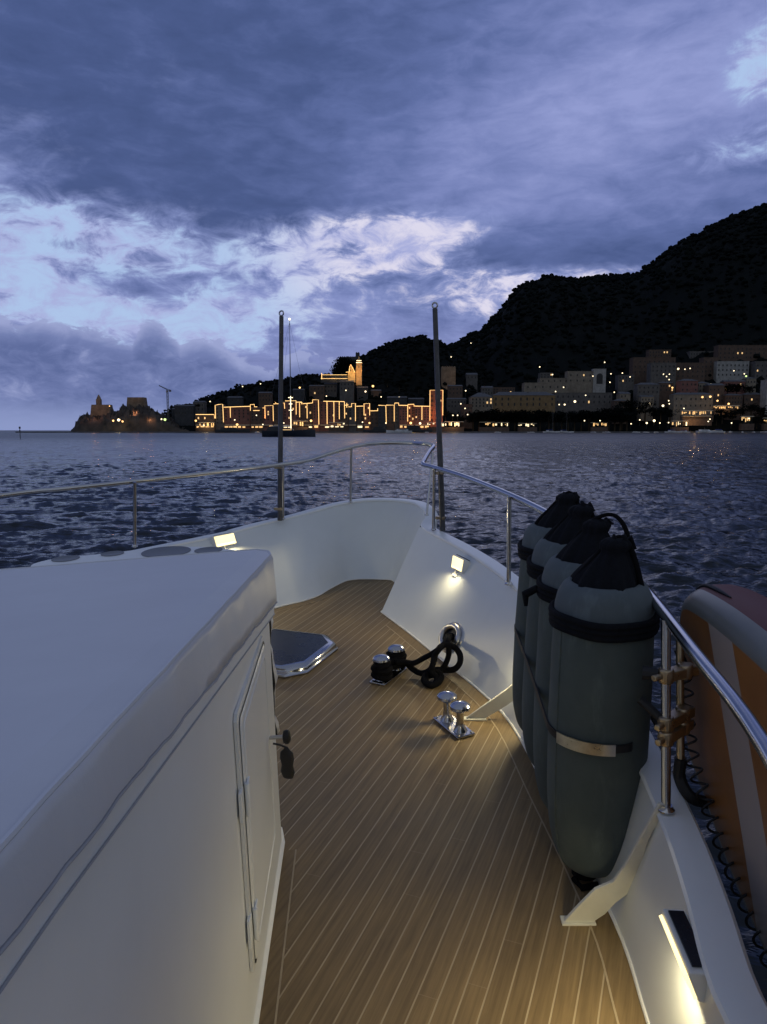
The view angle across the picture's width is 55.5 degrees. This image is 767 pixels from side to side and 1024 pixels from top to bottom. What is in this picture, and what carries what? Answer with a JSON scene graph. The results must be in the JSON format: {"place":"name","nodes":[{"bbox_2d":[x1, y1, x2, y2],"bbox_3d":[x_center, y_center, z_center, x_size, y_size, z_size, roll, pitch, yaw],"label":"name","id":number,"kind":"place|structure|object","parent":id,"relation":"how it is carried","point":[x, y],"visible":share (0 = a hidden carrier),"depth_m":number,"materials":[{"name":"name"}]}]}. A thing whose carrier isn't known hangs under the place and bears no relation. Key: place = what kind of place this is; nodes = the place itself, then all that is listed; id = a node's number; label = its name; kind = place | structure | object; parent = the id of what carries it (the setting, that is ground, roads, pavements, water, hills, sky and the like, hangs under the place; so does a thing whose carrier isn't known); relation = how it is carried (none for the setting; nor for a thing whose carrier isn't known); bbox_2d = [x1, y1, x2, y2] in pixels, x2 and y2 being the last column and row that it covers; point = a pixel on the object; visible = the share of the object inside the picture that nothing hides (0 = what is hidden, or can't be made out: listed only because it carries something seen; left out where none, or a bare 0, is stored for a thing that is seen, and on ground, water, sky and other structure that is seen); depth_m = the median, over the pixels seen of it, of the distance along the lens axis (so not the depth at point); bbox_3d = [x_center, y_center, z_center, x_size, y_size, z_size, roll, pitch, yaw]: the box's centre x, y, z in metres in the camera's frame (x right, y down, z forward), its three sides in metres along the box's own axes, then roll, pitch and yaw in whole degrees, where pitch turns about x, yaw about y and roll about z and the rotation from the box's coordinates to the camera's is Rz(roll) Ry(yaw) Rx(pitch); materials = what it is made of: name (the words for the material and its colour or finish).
{"place":"outdoors","nodes":[
{"label":"outdoors","id":0,"kind":"place"},
{"bbox_2d":[71,404,188,430],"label":"headland rock","id":1,"kind":"object","parent":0,"point":[139,417],"visible":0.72,"depth_m":926.70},
{"bbox_2d":[90,395,112,416],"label":"headland church","id":2,"kind":"structure","parent":1,"relation":"on","point":[98,408],"depth_m":952.36,"materials":[{"name":"stone"}]},
{"bbox_2d":[126,397,147,407],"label":"old fort","id":3,"kind":"structure","parent":1,"relation":"on","point":[134,402],"depth_m":965.76,"materials":[{"name":"stone"}]},
{"bbox_2d":[165,375,490,430],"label":"town hill","id":4,"kind":"structure","parent":0,"point":[373,406],"depth_m":1006.82,"materials":[{"name":"green plant"}]},
{"bbox_2d":[174,404,194,425],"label":"hillside house","id":5,"kind":"structure","parent":4,"relation":"on","point":[185,414],"depth_m":947.08,"materials":[{"name":"stone"}]},
{"bbox_2d":[193,401,206,414],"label":"hillside house","id":6,"kind":"structure","parent":4,"relation":"on","point":[202,409],"depth_m":955.21,"materials":[{"name":"stone"}]},
{"bbox_2d":[227,396,243,405],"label":"hillside house","id":7,"kind":"structure","parent":4,"relation":"on","point":[235,401],"depth_m":945.07,"materials":[{"name":"stone"}]},
{"bbox_2d":[258,391,272,406],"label":"hillside house","id":8,"kind":"structure","parent":4,"relation":"on","point":[266,398],"depth_m":953.69,"materials":[{"name":"stone"}]},
{"bbox_2d":[293,388,304,402],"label":"hillside house","id":9,"kind":"structure","parent":4,"relation":"on","point":[298,395],"depth_m":973.88,"materials":[{"name":"stone"}]},
{"bbox_2d":[163,373,468,417],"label":"town woodland","id":10,"kind":"object","parent":4,"relation":"on","point":[271,382],"visible":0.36,"depth_m":1033.18,"materials":[{"name":"green plant"}]},
{"bbox_2d":[309,384,324,400],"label":"hillside house","id":11,"kind":"structure","parent":4,"relation":"on","point":[317,391],"depth_m":982.33,"materials":[{"name":"stone"}]},
{"bbox_2d":[324,383,336,396],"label":"hillside house","id":12,"kind":"structure","parent":4,"relation":"on","point":[331,389],"depth_m":990.74,"materials":[{"name":"stone"}]},
{"bbox_2d":[321,373,347,382],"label":"terrace wall","id":13,"kind":"structure","parent":4,"relation":"on","point":[330,379],"depth_m":984.70,"materials":[{"name":"stone"}]},
{"bbox_2d":[339,380,353,403],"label":"hillside house","id":14,"kind":"structure","parent":4,"relation":"on","point":[347,396],"depth_m":973.29,"materials":[{"name":"stone"}]},
{"bbox_2d":[356,357,361,385],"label":"bell tower","id":15,"kind":"structure","parent":4,"relation":"on","point":[358,372],"depth_m":987.45,"materials":[{"name":"beige stone"}]},
{"bbox_2d":[357,386,367,400],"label":"hillside house","id":16,"kind":"structure","parent":4,"relation":"on","point":[361,390],"depth_m":982.33,"materials":[{"name":"stone"}]},
{"bbox_2d":[387,396,406,404],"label":"hillside house","id":17,"kind":"structure","parent":4,"relation":"on","point":[401,400],"depth_m":944.79,"materials":[{"name":"stone"}]},
{"bbox_2d":[408,398,423,405],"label":"hillside house","id":18,"kind":"structure","parent":4,"relation":"on","point":[418,401],"depth_m":953.98,"materials":[{"name":"stone"}]},
{"bbox_2d":[460,404,472,428],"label":"hillside house","id":19,"kind":"structure","parent":4,"relation":"on","point":[465,423],"depth_m":931.78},
{"bbox_2d":[469,393,492,412],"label":"hotel","id":20,"kind":"structure","parent":4,"relation":"on","point":[481,401],"depth_m":948.29,"materials":[{"name":"stone"}]},
{"bbox_2d":[0,430,766,1001],"bbox_3d":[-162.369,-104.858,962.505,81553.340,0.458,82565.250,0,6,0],"label":"water","id":21,"kind":"structure","parent":0,"point":[690,510],"depth_m":36.64,"materials":[{"name":"blue liquid"}]},
{"bbox_2d":[215,424,249,432],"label":"motor boat","id":22,"kind":"object","parent":21,"relation":"on","point":[229,430],"visible":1,"depth_m":890.73,"materials":[{"name":"plastic"}]},
{"bbox_2d":[262,318,314,436],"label":"sailing yacht","id":23,"kind":"object","parent":21,"relation":"on","point":[271,431],"visible":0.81,"depth_m":339.45,"materials":[{"name":"white"}]},
{"bbox_2d":[0,302,766,1023],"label":"motor yacht","id":24,"kind":"object","parent":21,"relation":"on","point":[352,842],"visible":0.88,"depth_m":2.10,"materials":[{"name":"white wood"}]},
{"bbox_2d":[31,546,230,566],"bbox_3d":[-1.161,0.615,3.751,1.248,0.724,0.822,3,11,22],"label":"seat","id":25,"kind":"object","parent":24,"relation":"attached to","point":[143,553],"visible":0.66,"depth_m":3.90,"materials":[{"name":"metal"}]},
{"bbox_2d":[0,549,279,955],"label":"vinyl cover","id":26,"kind":"object","parent":24,"relation":"on","point":[111,671],"visible":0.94,"depth_m":1.05,"materials":[{"name":"white plastic"}]},
{"bbox_2d":[370,633,463,688],"bbox_3d":[0.231,0.784,4.053,0.470,0.201,0.540,3,11,22],"label":"mooring rope","id":27,"kind":"object","parent":24,"relation":"on","point":[381,672],"visible":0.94,"depth_m":3.93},
{"bbox_2d":[512,491,579,730],"bbox_3d":[0.727,0.470,3.121,0.343,1.127,0.325,3,11,22],"label":"fender","id":28,"kind":"object","parent":24,"relation":"on","point":[547,520],"visible":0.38,"depth_m":3.04,"materials":[{"name":"grey rubber"}]},
{"bbox_2d":[522,501,594,764],"bbox_3d":[0.711,0.522,2.833,0.337,1.129,0.325,3,11,22],"label":"fender","id":29,"kind":"object","parent":24,"relation":"on","point":[559,536],"visible":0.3,"depth_m":2.75,"materials":[{"name":"grey rubber"}]},
{"bbox_2d":[522,513,629,808],"bbox_3d":[0.675,0.567,2.552,0.367,1.141,0.325,3,11,22],"label":"fender","id":30,"kind":"object","parent":24,"relation":"on","point":[581,547],"visible":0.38,"depth_m":2.46,"materials":[{"name":"grey fabric"}]},
{"bbox_2d":[514,624,656,756],"bbox_3d":[0.713,0.594,2.677,0.356,0.115,1.164,0,6,3],"label":"fender strap","id":31,"kind":"object","parent":24,"relation":"attached to","point":[595,749],"visible":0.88,"depth_m":2.15,"materials":[{"name":"beige fabric"}]},
{"bbox_2d":[547,534,659,890],"bbox_3d":[0.672,0.626,2.260,0.325,1.128,0.325,3,11,22],"label":"fender","id":32,"kind":"object","parent":24,"relation":"on","point":[604,619],"visible":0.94,"depth_m":2.14,"materials":[{"name":"grey rubber"}]},
{"bbox_2d":[680,583,766,954],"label":"paddle board","id":33,"kind":"object","parent":24,"relation":"attached to","point":[724,626],"visible":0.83,"depth_m":1.85,"materials":[{"name":"orange plastic"}]},
{"bbox_2d":[674,648,766,967],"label":"coiled leash","id":34,"kind":"object","parent":33,"relation":"hanging from","point":[764,952],"visible":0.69,"depth_m":1.94,"materials":[{"name":"black rubber"}]},
{"bbox_2d":[405,424,431,432],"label":"motor boat","id":35,"kind":"object","parent":21,"relation":"on","point":[415,429],"visible":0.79,"depth_m":888.82,"materials":[{"name":"plastic"}]},
{"bbox_2d":[0,0,766,429],"label":"sky","id":36,"kind":"structure","parent":0,"point":[177,177],"materials":[{"name":"blue"}]},
{"bbox_2d":[15,431,761,432],"bbox_3d":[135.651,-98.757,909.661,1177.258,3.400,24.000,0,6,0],"label":"quay","id":37,"kind":"structure","parent":0,"point":[345,431],"depth_m":897.55,"materials":[{"name":"stone"}]},
{"bbox_2d":[195,414,215,430],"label":"harbour house","id":38,"kind":"structure","parent":37,"relation":"on","point":[204,417],"depth_m":912.78,"materials":[{"name":"concrete"}]},
{"bbox_2d":[198,422,215,430],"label":"harbour restaurant","id":39,"kind":"structure","parent":37,"relation":"on","point":[204,428],"depth_m":901.87,"materials":[{"name":"brown"}]},
{"bbox_2d":[215,404,225,429],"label":"harbour house","id":40,"kind":"structure","parent":37,"relation":"on","point":[219,413],"depth_m":913.82,"materials":[{"name":"concrete"}]},
{"bbox_2d":[224,406,250,430],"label":"harbour house","id":41,"kind":"structure","parent":37,"relation":"on","point":[240,415],"depth_m":915.54,"materials":[{"name":"concrete"}]},
{"bbox_2d":[250,404,262,430],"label":"harbour house","id":42,"kind":"structure","parent":37,"relation":"on","point":[256,423],"depth_m":913.44,"materials":[{"name":"concrete"}]},
{"bbox_2d":[262,405,273,430],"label":"harbour house","id":43,"kind":"structure","parent":37,"relation":"on","point":[268,411],"depth_m":914.61,"materials":[{"name":"concrete"}]},
{"bbox_2d":[283,402,301,428],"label":"harbour house","id":44,"kind":"structure","parent":37,"relation":"on","point":[288,420],"depth_m":913.54,"materials":[{"name":"concrete"}]},
{"bbox_2d":[299,402,312,429],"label":"harbour house","id":45,"kind":"structure","parent":37,"relation":"on","point":[304,415],"depth_m":915.22,"materials":[{"name":"concrete"}]},
{"bbox_2d":[312,399,320,430],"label":"harbour house","id":46,"kind":"structure","parent":37,"relation":"on","point":[316,414],"depth_m":912.75,"materials":[{"name":"concrete"}]},
{"bbox_2d":[320,401,343,430],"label":"harbour house","id":47,"kind":"structure","parent":37,"relation":"on","point":[329,411],"depth_m":914.31,"materials":[{"name":"concrete"}]},
{"bbox_2d":[339,402,348,430],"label":"harbour house","id":48,"kind":"structure","parent":37,"relation":"on","point":[344,412],"depth_m":912.37,"materials":[{"name":"concrete"}]},
{"bbox_2d":[348,403,356,430],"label":"harbour house","id":49,"kind":"structure","parent":37,"relation":"on","point":[352,416],"depth_m":913.82,"materials":[{"name":"concrete"}]},
{"bbox_2d":[356,405,363,430],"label":"harbour house","id":50,"kind":"structure","parent":37,"relation":"on","point":[359,415],"depth_m":915.68,"materials":[{"name":"concrete"}]},
{"bbox_2d":[363,403,370,429],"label":"harbour house","id":51,"kind":"structure","parent":37,"relation":"on","point":[366,415],"depth_m":912.88,"materials":[{"name":"brick"}]},
{"bbox_2d":[370,408,377,429],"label":"harbour house","id":52,"kind":"structure","parent":37,"relation":"on","point":[373,418],"depth_m":915.16,"materials":[{"name":"concrete"}]},
{"bbox_2d":[378,404,386,427],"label":"harbour house","id":53,"kind":"structure","parent":37,"relation":"on","point":[382,421],"depth_m":912.23,"materials":[{"name":"stone"}]},
{"bbox_2d":[386,404,394,430],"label":"harbour house","id":54,"kind":"structure","parent":37,"relation":"on","point":[390,416],"depth_m":914.09,"materials":[{"name":"concrete"}]},
{"bbox_2d":[394,402,398,430],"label":"harbour house","id":55,"kind":"structure","parent":37,"relation":"on","point":[396,416],"depth_m":915.96,"materials":[{"name":"concrete"}]},
{"bbox_2d":[399,404,407,428],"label":"harbour house","id":56,"kind":"structure","parent":37,"relation":"on","point":[403,415],"depth_m":912.98,"materials":[{"name":"concrete"}]},
{"bbox_2d":[407,404,414,425],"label":"harbour house","id":57,"kind":"structure","parent":37,"relation":"on","point":[411,412],"depth_m":914.33,"materials":[{"name":"brick"}]},
{"bbox_2d":[414,405,429,429],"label":"harbour house","id":58,"kind":"structure","parent":37,"relation":"on","point":[422,415],"depth_m":912.23,"materials":[{"name":"concrete"}]},
{"bbox_2d":[429,390,442,426],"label":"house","id":59,"kind":"structure","parent":37,"relation":"on","point":[432,410],"depth_m":913.38,"materials":[{"name":"stone"}]},
{"bbox_2d":[445,421,463,430],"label":"harbour restaurant","id":60,"kind":"structure","parent":37,"relation":"on","point":[450,428],"depth_m":898.77,"materials":[{"name":"brown"}]},
{"bbox_2d":[477,411,494,426],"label":"round tree","id":61,"kind":"object","parent":37,"relation":"on","point":[489,419],"visible":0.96,"depth_m":901.63,"materials":[{"name":"green plant"}]},
{"bbox_2d":[485,407,505,426],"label":"round tree","id":62,"kind":"object","parent":37,"relation":"on","point":[494,412],"visible":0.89,"depth_m":900.32,"materials":[{"name":"green plant"}]},
{"bbox_2d":[517,423,536,430],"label":"harbour restaurant","id":63,"kind":"structure","parent":37,"relation":"on","point":[527,428],"depth_m":899.75,"materials":[{"name":"brown"}]},
{"bbox_2d":[579,410,596,430],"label":"round tree","id":64,"kind":"object","parent":37,"relation":"on","point":[586,419],"visible":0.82,"depth_m":905.63,"materials":[{"name":"green plant"}]},
{"bbox_2d":[590,422,607,430],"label":"harbour restaurant","id":65,"kind":"structure","parent":37,"relation":"on","point":[603,428],"depth_m":899.76,"materials":[{"name":"brown"}]},
{"bbox_2d":[670,421,688,430],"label":"harbour restaurant","id":66,"kind":"structure","parent":37,"relation":"on","point":[678,428],"depth_m":900.75,"materials":[{"name":"brown"}]},
{"bbox_2d":[680,416,711,425],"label":"harbour restaurant","id":67,"kind":"structure","parent":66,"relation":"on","point":[698,422],"depth_m":904.76,"materials":[{"name":"brown"}]},
{"bbox_2d":[680,410,713,421],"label":"harbour restaurant","id":68,"kind":"structure","parent":67,"relation":"on","point":[699,416],"depth_m":907.19,"materials":[{"name":"brown"}]},
{"bbox_2d":[739,416,753,429],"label":"harbour restaurant","id":69,"kind":"structure","parent":37,"relation":"on","point":[746,426],"depth_m":901.54,"materials":[{"name":"brown"}]},
{"bbox_2d":[332,338,485,401],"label":"castle hill","id":70,"kind":"structure","parent":0,"point":[413,382],"depth_m":1086.77,"materials":[{"name":"green plant"}]},
{"bbox_2d":[323,334,489,402],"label":"castle woodland","id":71,"kind":"object","parent":70,"relation":"on","point":[422,338],"visible":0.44,"depth_m":1113.99,"materials":[{"name":"green plant"}]},
{"bbox_2d":[441,366,455,389],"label":"castle wall","id":72,"kind":"structure","parent":70,"relation":"on","point":[448,375],"depth_m":1034.94,"materials":[{"name":"stone"}]},
{"bbox_2d":[447,384,462,397],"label":"hillside house","id":73,"kind":"structure","parent":70,"relation":"on","point":[454,391],"depth_m":991.08,"materials":[{"name":"stone"}]},
{"bbox_2d":[446,398,466,413],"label":"hillside house","id":74,"kind":"structure","parent":70,"relation":"on","point":[453,405],"depth_m":972.23,"materials":[{"name":"stone"}]},
{"bbox_2d":[465,373,477,389],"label":"hillside house","id":75,"kind":"structure","parent":70,"relation":"on","point":[471,378],"depth_m":1065.23,"materials":[{"name":"stone"}]},
{"bbox_2d":[450,207,766,430],"bbox_3d":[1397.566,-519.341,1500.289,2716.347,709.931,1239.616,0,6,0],"label":"mountain","id":76,"kind":"structure","parent":0,"point":[754,308],"depth_m":1211.93,"materials":[{"name":"green plant"}]},
{"bbox_2d":[493,387,514,394],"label":"hillside house","id":77,"kind":"structure","parent":76,"relation":"on","point":[502,389],"depth_m":997.54,"materials":[{"name":"grey"}]},
{"bbox_2d":[491,392,555,412],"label":"hotel","id":78,"kind":"structure","parent":76,"relation":"on","point":[518,401],"depth_m":950.16,"materials":[{"name":"stone"}]},
{"bbox_2d":[522,383,568,392],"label":"terraced block","id":79,"kind":"structure","parent":76,"relation":"on","point":[544,387],"depth_m":987.37,"materials":[{"name":"grey concrete"}]},
{"bbox_2d":[537,378,566,382],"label":"terraced block","id":80,"kind":"structure","parent":76,"relation":"on","point":[551,380],"depth_m":1001.12,"materials":[{"name":"grey concrete"}]},
{"bbox_2d":[565,371,592,392],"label":"arched villa","id":81,"kind":"object","parent":76,"relation":"on","point":[580,381],"visible":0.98,"depth_m":996.34,"materials":[{"name":"brown"}]},
{"bbox_2d":[551,393,611,412],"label":"hotel","id":82,"kind":"structure","parent":76,"relation":"on","point":[591,402],"depth_m":964.72,"materials":[{"name":"brown"}]},
{"bbox_2d":[591,369,605,392],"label":"villa tower","id":83,"kind":"structure","parent":76,"relation":"on","point":[599,380],"depth_m":994.22,"materials":[{"name":"white paint"}]},
{"bbox_2d":[448,202,766,397],"bbox_3d":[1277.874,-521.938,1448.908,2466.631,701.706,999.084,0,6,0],"label":"mountain woodland","id":84,"kind":"object","parent":76,"relation":"on","point":[532,285],"visible":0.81,"depth_m":1310.74,"materials":[{"name":"green plant"}]},
{"bbox_2d":[615,375,633,392],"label":"hillside house","id":85,"kind":"structure","parent":76,"relation":"on","point":[624,383],"depth_m":1021.46,"materials":[{"name":"grey"}]},
{"bbox_2d":[619,399,640,411],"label":"round tree","id":86,"kind":"object","parent":76,"relation":"on","point":[630,403],"visible":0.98,"depth_m":910.16,"materials":[{"name":"green plant"}]},
{"bbox_2d":[637,395,653,420],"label":"hillside house","id":87,"kind":"structure","parent":76,"relation":"on","point":[645,398],"depth_m":941.98,"materials":[{"name":"stone"}]},
{"bbox_2d":[633,383,659,409],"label":"hillside house","id":88,"kind":"structure","parent":76,"relation":"on","point":[652,389],"depth_m":948.59,"materials":[{"name":"stone"}]},
{"bbox_2d":[637,401,655,421],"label":"round tree","id":89,"kind":"object","parent":76,"relation":"on","point":[642,409],"visible":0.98,"depth_m":912.99,"materials":[{"name":"green plant"}]},
{"bbox_2d":[629,357,675,384],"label":"apartment block","id":90,"kind":"structure","parent":76,"relation":"on","point":[638,368],"depth_m":1043.15,"materials":[{"name":"grey concrete"}]},
{"bbox_2d":[646,350,670,356],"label":"hillside house","id":91,"kind":"structure","parent":76,"relation":"on","point":[658,353],"depth_m":1100.21,"materials":[{"name":"brown"}]},
{"bbox_2d":[646,363,675,392],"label":"apartment block","id":92,"kind":"structure","parent":76,"relation":"on","point":[656,372],"depth_m":1005.14,"materials":[{"name":"grey concrete"}]},
{"bbox_2d":[656,381,673,407],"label":"hillside house","id":93,"kind":"structure","parent":76,"relation":"on","point":[666,390],"depth_m":973.44,"materials":[{"name":"stone"}]},
{"bbox_2d":[676,379,697,392],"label":"apartment block","id":94,"kind":"structure","parent":76,"relation":"on","point":[686,385],"depth_m":957.89,"materials":[{"name":"stone"}]},
{"bbox_2d":[675,363,704,384],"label":"apartment block","id":95,"kind":"structure","parent":76,"relation":"on","point":[696,371],"depth_m":1024.39,"materials":[{"name":"concrete"}]},
{"bbox_2d":[668,392,713,425],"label":"seafront villa","id":96,"kind":"object","parent":76,"relation":"on","point":[691,401],"visible":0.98,"depth_m":935.60,"materials":[{"name":"stone"}]},
{"bbox_2d":[699,357,717,379],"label":"apartment block","id":97,"kind":"structure","parent":76,"relation":"on","point":[709,364],"depth_m":1033.62,"materials":[{"name":"grey concrete"}]},
{"bbox_2d":[703,383,724,408],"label":"hillside house","id":98,"kind":"structure","parent":76,"relation":"on","point":[716,390],"depth_m":954.10,"materials":[{"name":"stone"}]},
{"bbox_2d":[713,361,749,382],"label":"apartment block","id":99,"kind":"structure","parent":76,"relation":"on","point":[723,370],"depth_m":1024.39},
{"bbox_2d":[722,393,742,419],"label":"hillside house","id":100,"kind":"structure","parent":76,"relation":"on","point":[734,399],"depth_m":948.19,"materials":[{"name":"stone"}]},
{"bbox_2d":[720,380,745,394],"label":"hillside house","id":101,"kind":"structure","parent":76,"relation":"on","point":[726,382],"depth_m":987.52,"materials":[{"name":"stone"}]},
{"bbox_2d":[713,345,766,360],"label":"apartment block","id":102,"kind":"structure","parent":76,"relation":"on","point":[733,352],"depth_m":1060.76,"materials":[{"name":"brown"}]},
{"bbox_2d":[741,377,756,392],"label":"hillside house","id":103,"kind":"structure","parent":76,"relation":"on","point":[750,381],"depth_m":991.86,"materials":[{"name":"stone"}]},
{"bbox_2d":[740,392,760,416],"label":"hillside house","id":104,"kind":"structure","parent":76,"relation":"on","point":[751,398],"depth_m":954.97,"materials":[{"name":"stone"}]},
{"bbox_2d":[749,361,766,383],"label":"apartment block","id":105,"kind":"structure","parent":76,"relation":"on","point":[758,369],"depth_m":1014.84,"materials":[{"name":"grey"}]},
{"bbox_2d":[760,380,766,411],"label":"hillside house","id":106,"kind":"structure","parent":76,"relation":"on","point":[763,393],"depth_m":945.97,"materials":[{"name":"grey"}]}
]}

